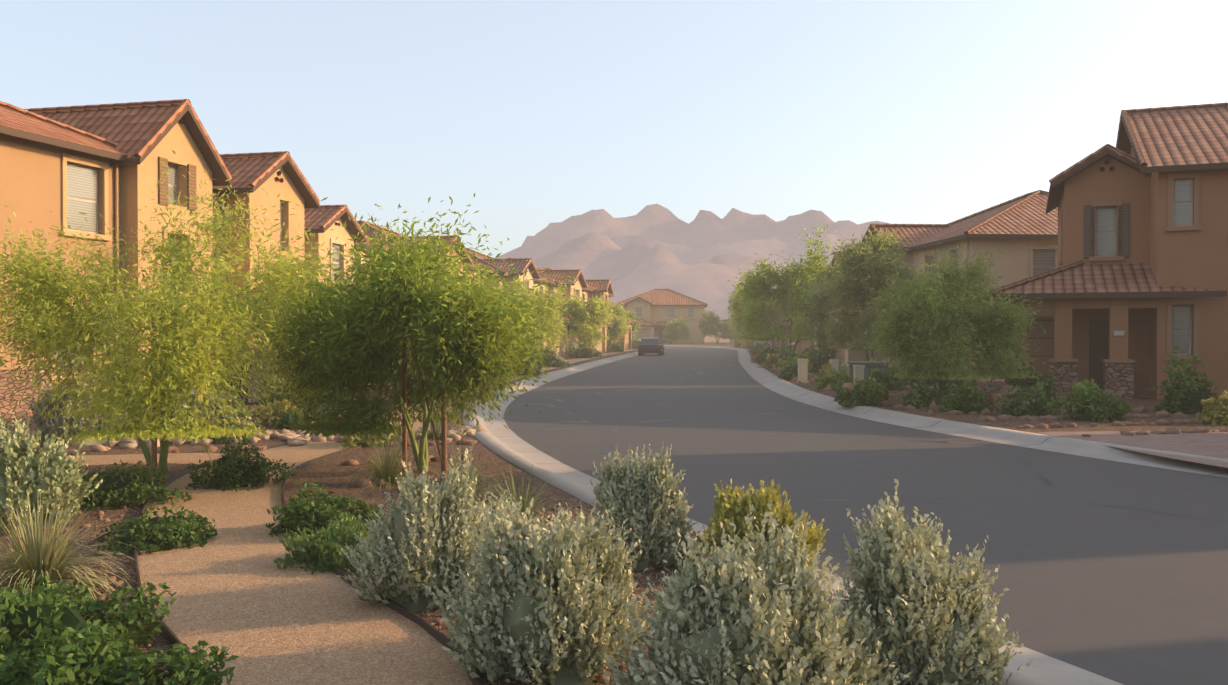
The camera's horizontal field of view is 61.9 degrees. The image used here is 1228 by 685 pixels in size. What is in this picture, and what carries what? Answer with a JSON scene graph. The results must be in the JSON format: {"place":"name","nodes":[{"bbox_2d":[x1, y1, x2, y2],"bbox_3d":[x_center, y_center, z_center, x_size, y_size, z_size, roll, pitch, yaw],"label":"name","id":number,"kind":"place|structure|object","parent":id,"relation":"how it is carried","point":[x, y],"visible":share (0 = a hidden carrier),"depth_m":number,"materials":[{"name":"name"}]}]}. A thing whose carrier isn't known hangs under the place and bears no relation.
{"place":"outdoors","nodes":[
{"label":"outdoors","id":0,"kind":"place"},
{"bbox_2d":[0,99,368,418],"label":"house","id":1,"kind":"structure","parent":0,"point":[62,164],"depth_m":25.38,"materials":[{"name":"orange paint"}]},
{"bbox_2d":[64,349,636,684],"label":"foot path","id":2,"kind":"structure","parent":0,"point":[253,607],"depth_m":6.94,"materials":[{"name":"beige concrete"}]},
{"bbox_2d":[304,205,408,357],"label":"house","id":3,"kind":"structure","parent":0,"point":[326,220],"depth_m":41.19,"materials":[{"name":"beige paint"}]},
{"bbox_2d":[0,0,1227,257],"label":"sky","id":4,"kind":"structure","parent":0,"point":[547,112],"materials":[{"name":"blue"}]},
{"bbox_2d":[614,289,707,343],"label":"house","id":5,"kind":"structure","parent":0,"point":[656,310],"depth_m":152.07,"materials":[{"name":"beige paint"}]},
{"bbox_2d":[533,232,790,325],"bbox_3d":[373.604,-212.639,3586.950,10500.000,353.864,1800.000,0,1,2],"label":"foothills","id":6,"kind":"structure","parent":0,"point":[631,268],"depth_m":3232.69,"materials":[{"name":"brown stone"}]},
{"bbox_2d":[661,317,690,343],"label":"tree","id":7,"kind":"object","parent":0,"point":[679,329],"visible":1,"depth_m":146.04,"materials":[{"name":"green plant"}]},
{"bbox_2d":[496,204,889,270],"bbox_3d":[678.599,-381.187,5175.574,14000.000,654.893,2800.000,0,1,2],"label":"mountain range","id":8,"kind":"structure","parent":0,"point":[703,236],"depth_m":4990.51,"materials":[{"name":"brown stone"}]},
{"bbox_2d":[730,332,753,343],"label":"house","id":9,"kind":"structure","parent":0,"point":[732,341],"depth_m":146.32,"materials":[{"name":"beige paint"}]},
{"bbox_2d":[787,251,864,354],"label":"house","id":10,"kind":"structure","parent":0,"point":[801,346],"depth_m":67.32,"materials":[{"name":"beige paint"}]},
{"bbox_2d":[504,346,1227,684],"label":"road","id":11,"kind":"structure","parent":0,"point":[1116,571],"depth_m":12.56,"materials":[{"name":"grey asphalt"}]},
{"bbox_2d":[638,338,663,355],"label":"car","id":12,"kind":"object","parent":11,"relation":"on","point":[650,345],"visible":1,"depth_m":82.14,"materials":[{"name":"blue paint"}]},
{"bbox_2d":[463,351,1123,684],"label":"kerb","id":13,"kind":"structure","parent":11,"relation":"on","point":[509,445],"depth_m":13.59,"materials":[{"name":"concrete"}]},
{"bbox_2d":[485,351,1227,571],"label":"kerb joints","id":14,"kind":"object","parent":11,"relation":"on","point":[865,412],"visible":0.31,"depth_m":21.05,"materials":[{"name":"grey"}]},
{"bbox_2d":[663,345,1227,477],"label":"kerb","id":15,"kind":"structure","parent":11,"relation":"on","point":[1086,448],"depth_m":19.35,"materials":[{"name":"concrete"}]},
{"bbox_2d":[676,332,1224,477],"bbox_3d":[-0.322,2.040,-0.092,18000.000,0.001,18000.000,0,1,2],"label":"desert ground","id":16,"kind":"structure","parent":0,"point":[709,339],"depth_m":242.40,"materials":[{"name":"brown soil"}]},
{"bbox_2d":[0,348,992,684],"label":"yard gravel","id":17,"kind":"structure","parent":16,"relation":"on","point":[328,474],"depth_m":11.97,"materials":[{"name":"brown gravel"}]},
{"bbox_2d":[0,150,380,482],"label":"palo verde tree","id":18,"kind":"object","parent":17,"relation":"on","point":[53,323],"visible":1,"depth_m":12.52,"materials":[{"name":"green plant"}]},
{"bbox_2d":[0,390,384,684],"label":"groundcover shrubs","id":19,"kind":"object","parent":17,"relation":"on","point":[55,636],"visible":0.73,"depth_m":6.20,"materials":[{"name":"green plant"}]},
{"bbox_2d":[0,372,401,533],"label":"pale shrubs","id":20,"kind":"object","parent":17,"relation":"on","point":[26,466],"visible":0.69,"depth_m":9.76,"materials":[{"name":"green plant"}]},
{"bbox_2d":[227,363,264,402],"bbox_3d":[-9.352,1.051,25.828,0.837,1.070,0.660,0,1,12],"label":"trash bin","id":21,"kind":"object","parent":17,"relation":"on","point":[251,391],"visible":0.19,"depth_m":25.57,"materials":[{"name":"grey plastic"}]},
{"bbox_2d":[70,424,486,453],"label":"rocks","id":22,"kind":"object","parent":17,"relation":"on","point":[295,438],"visible":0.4,"depth_m":17.22,"materials":[{"name":"beige stone"}]},
{"bbox_2d":[0,427,574,605],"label":"ornamental grasses","id":23,"kind":"object","parent":17,"relation":"on","point":[44,556],"visible":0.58,"depth_m":7.39,"materials":[{"name":"green plant"}]},
{"bbox_2d":[254,247,374,416],"bbox_3d":[-6.167,-0.195,21.832,3.357,3.705,3.421,1,1,38],"label":"tree","id":24,"kind":"object","parent":17,"relation":"on","point":[301,319],"visible":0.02,"depth_m":21.65,"materials":[{"name":"green plant"}]},
{"bbox_2d":[133,352,607,671],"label":"path edging","id":25,"kind":"object","parent":17,"relation":"on","point":[169,634],"visible":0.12,"depth_m":8.01,"materials":[{"name":"brown metal"}]},
{"bbox_2d":[361,282,428,387],"bbox_3d":[-6.550,-0.408,31.331,4.698,3.931,4.477,1,1,43],"label":"tree","id":26,"kind":"object","parent":17,"relation":"on","point":[399,362],"visible":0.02,"depth_m":30.11,"materials":[{"name":"green plant"}]},
{"bbox_2d":[254,193,581,472],"bbox_3d":[-2.543,-0.144,13.715,4.720,3.801,3.725,0,1,31],"label":"tree","id":27,"kind":"object","parent":17,"relation":"on","point":[464,337],"visible":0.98,"depth_m":12.86,"materials":[{"name":"green plant"}]},
{"bbox_2d":[357,220,494,287],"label":"house","id":28,"kind":"structure","parent":17,"relation":"on","point":[370,232],"depth_m":57.69,"materials":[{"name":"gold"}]},
{"bbox_2d":[282,349,637,684],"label":"path edging","id":29,"kind":"object","parent":17,"relation":"on","point":[435,633],"visible":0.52,"depth_m":6.87,"materials":[{"name":"grey concrete"}]},
{"bbox_2d":[479,284,527,347],"bbox_3d":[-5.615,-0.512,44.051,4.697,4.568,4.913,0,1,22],"label":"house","id":30,"kind":"structure","parent":17,"relation":"on","point":[510,301],"depth_m":43.75,"materials":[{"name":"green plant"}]},
{"bbox_2d":[464,247,572,356],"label":"house","id":31,"kind":"structure","parent":17,"relation":"on","point":[522,265],"depth_m":71.86,"materials":[{"name":"beige paint"}]},
{"bbox_2d":[492,260,575,351],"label":"tree","id":32,"kind":"object","parent":17,"relation":"on","point":[552,303],"visible":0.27,"depth_m":52.20,"materials":[{"name":"green plant"}]},
{"bbox_2d":[506,257,612,352],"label":"house","id":33,"kind":"structure","parent":17,"relation":"on","point":[580,286],"depth_m":87.15,"materials":[{"name":"beige paint"}]},
{"bbox_2d":[554,292,616,346],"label":"tree","id":34,"kind":"object","parent":17,"relation":"on","point":[592,315],"visible":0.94,"depth_m":74.24,"materials":[{"name":"green plant"}]},
{"bbox_2d":[544,268,636,349],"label":"house","id":35,"kind":"structure","parent":17,"relation":"on","point":[602,286],"depth_m":100.89,"materials":[{"name":"beige paint"}]},
{"bbox_2d":[591,293,630,349],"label":"tree","id":36,"kind":"object","parent":17,"relation":"on","point":[618,326],"visible":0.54,"depth_m":94.30,"materials":[{"name":"green plant"}]},
{"bbox_2d":[610,305,641,337],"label":"tree","id":37,"kind":"object","parent":17,"relation":"on","point":[631,315],"visible":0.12,"depth_m":111.04,"materials":[{"name":"green plant"}]},
{"bbox_2d":[336,441,1033,684],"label":"shrubs","id":38,"kind":"object","parent":17,"relation":"on","point":[518,597],"visible":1,"depth_m":5.32,"materials":[{"name":"green plant"}]},
{"bbox_2d":[692,479,828,577],"bbox_3d":[1.174,1.446,8.135,1.092,0.744,1.140,0,1,2],"label":"yellow bush","id":39,"kind":"object","parent":17,"relation":"on","point":[733,506],"visible":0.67,"depth_m":8.01,"materials":[{"name":"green plant"}]},
{"bbox_2d":[0,363,1227,684],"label":"mulch stones","id":40,"kind":"object","parent":16,"relation":"on","point":[796,381],"visible":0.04,"depth_m":18.57,"materials":[{"name":"brown gravel"}]},
{"bbox_2d":[293,354,1024,405],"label":"shrubs","id":41,"kind":"object","parent":16,"relation":"on","point":[992,397],"visible":0.12,"depth_m":25.61,"materials":[{"name":"green plant"}]},
{"bbox_2d":[160,335,1227,426],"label":"shrubs","id":42,"kind":"object","parent":16,"relation":"on","point":[1085,400],"visible":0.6,"depth_m":23.64,"materials":[{"name":"green plant"}]},
{"bbox_2d":[413,385,1227,440],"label":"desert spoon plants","id":43,"kind":"object","parent":16,"relation":"on","point":[438,432],"visible":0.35,"depth_m":17.75,"materials":[{"name":"green plant"}]},
{"bbox_2d":[663,342,1227,435],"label":"yard gravel","id":44,"kind":"structure","parent":16,"relation":"on","point":[1135,402],"depth_m":21.95,"materials":[{"name":"brown gravel"}]},
{"bbox_2d":[698,307,734,343],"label":"tree","id":45,"kind":"object","parent":44,"relation":"on","point":[709,321],"visible":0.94,"depth_m":144.79,"materials":[{"name":"green plant"}]},
{"bbox_2d":[730,311,741,338],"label":"tree","id":46,"kind":"object","parent":44,"relation":"on","point":[736,333],"visible":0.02,"depth_m":127.94,"materials":[{"name":"green plant"}]},
{"bbox_2d":[732,322,742,335],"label":"tree","id":47,"kind":"object","parent":44,"relation":"on","point":[737,327],"depth_m":97.90,"materials":[{"name":"green plant"}]},
{"bbox_2d":[726,281,794,349],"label":"tree","id":48,"kind":"object","parent":44,"relation":"on","point":[774,313],"visible":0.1,"depth_m":71.50,"materials":[{"name":"green plant"}]},
{"bbox_2d":[739,283,787,347],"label":"tree","id":49,"kind":"object","parent":44,"relation":"on","point":[776,324],"visible":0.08,"depth_m":83.71,"materials":[{"name":"green plant"}]},
{"bbox_2d":[754,339,775,346],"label":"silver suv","id":50,"kind":"object","parent":44,"relation":"on","point":[768,343],"visible":0.12,"depth_m":94.46,"materials":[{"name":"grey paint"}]},
{"bbox_2d":[728,221,848,353],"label":"palo verde tree","id":51,"kind":"object","parent":44,"relation":"on","point":[758,286],"visible":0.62,"depth_m":58.56,"materials":[{"name":"green plant"}]},
{"bbox_2d":[797,359,808,382],"bbox_3d":[6.871,1.026,37.273,0.320,0.860,0.320,0,1,-18],"label":"utility pedestal","id":52,"kind":"object","parent":44,"relation":"on","point":[803,370],"visible":0.88,"depth_m":37.16,"materials":[{"name":"beige metal"}]},
{"bbox_2d":[777,265,828,344],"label":"house","id":53,"kind":"structure","parent":44,"relation":"on","point":[785,326],"depth_m":81.81,"materials":[{"name":"beige paint"}]},
{"bbox_2d":[798,271,849,353],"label":"tree","id":54,"kind":"object","parent":44,"relation":"on","point":[817,308],"visible":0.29,"depth_m":51.08,"materials":[{"name":"green plant"}]},
{"bbox_2d":[829,359,839,370],"bbox_3d":[7.843,1.036,36.439,0.320,0.860,0.320,0,1,-8],"label":"utility pedestal","id":55,"kind":"object","parent":44,"relation":"on","point":[834,363],"visible":0.48,"depth_m":36.31,"materials":[{"name":"beige metal"}]},
{"bbox_2d":[853,365,864,383],"bbox_3d":[7.286,1.104,30.455,0.320,0.860,0.320,0,1,2],"label":"utility pedestal","id":56,"kind":"object","parent":44,"relation":"on","point":[859,372],"visible":0.54,"depth_m":30.32,"materials":[{"name":"beige metal"}]},
{"bbox_2d":[847,361,889,380],"bbox_3d":[8.346,1.068,33.620,1.500,0.860,1.200,0,1,10],"label":"utility box","id":57,"kind":"object","parent":44,"relation":"on","point":[869,365],"visible":0.29,"depth_m":33.18,"materials":[{"name":"grey"}]},
{"bbox_2d":[816,225,922,360],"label":"olive tree","id":58,"kind":"object","parent":44,"relation":"on","point":[877,259],"visible":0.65,"depth_m":43.41,"materials":[{"name":"green plant"}]},
{"bbox_2d":[804,190,1057,372],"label":"house","id":59,"kind":"structure","parent":44,"relation":"on","point":[1021,232],"depth_m":42.93,"materials":[{"name":"beige paint"}]},
{"bbox_2d":[855,242,1045,397],"bbox_3d":[8.598,-0.516,26.556,4.643,4.257,5.108,0,1,28],"label":"mesquite tree","id":60,"kind":"object","parent":44,"relation":"on","point":[940,330],"visible":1,"depth_m":25.66,"materials":[{"name":"green plant"}]},
{"bbox_2d":[1037,430,1227,467],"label":"driveway pavers","id":61,"kind":"object","parent":44,"relation":"on","point":[1212,444],"visible":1,"depth_m":17.16,"materials":[{"name":"grey concrete"}]},
{"bbox_2d":[991,102,1227,399],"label":"house","id":62,"kind":"structure","parent":0,"point":[1131,290],"depth_m":29.15,"materials":[{"name":"brown paint"}]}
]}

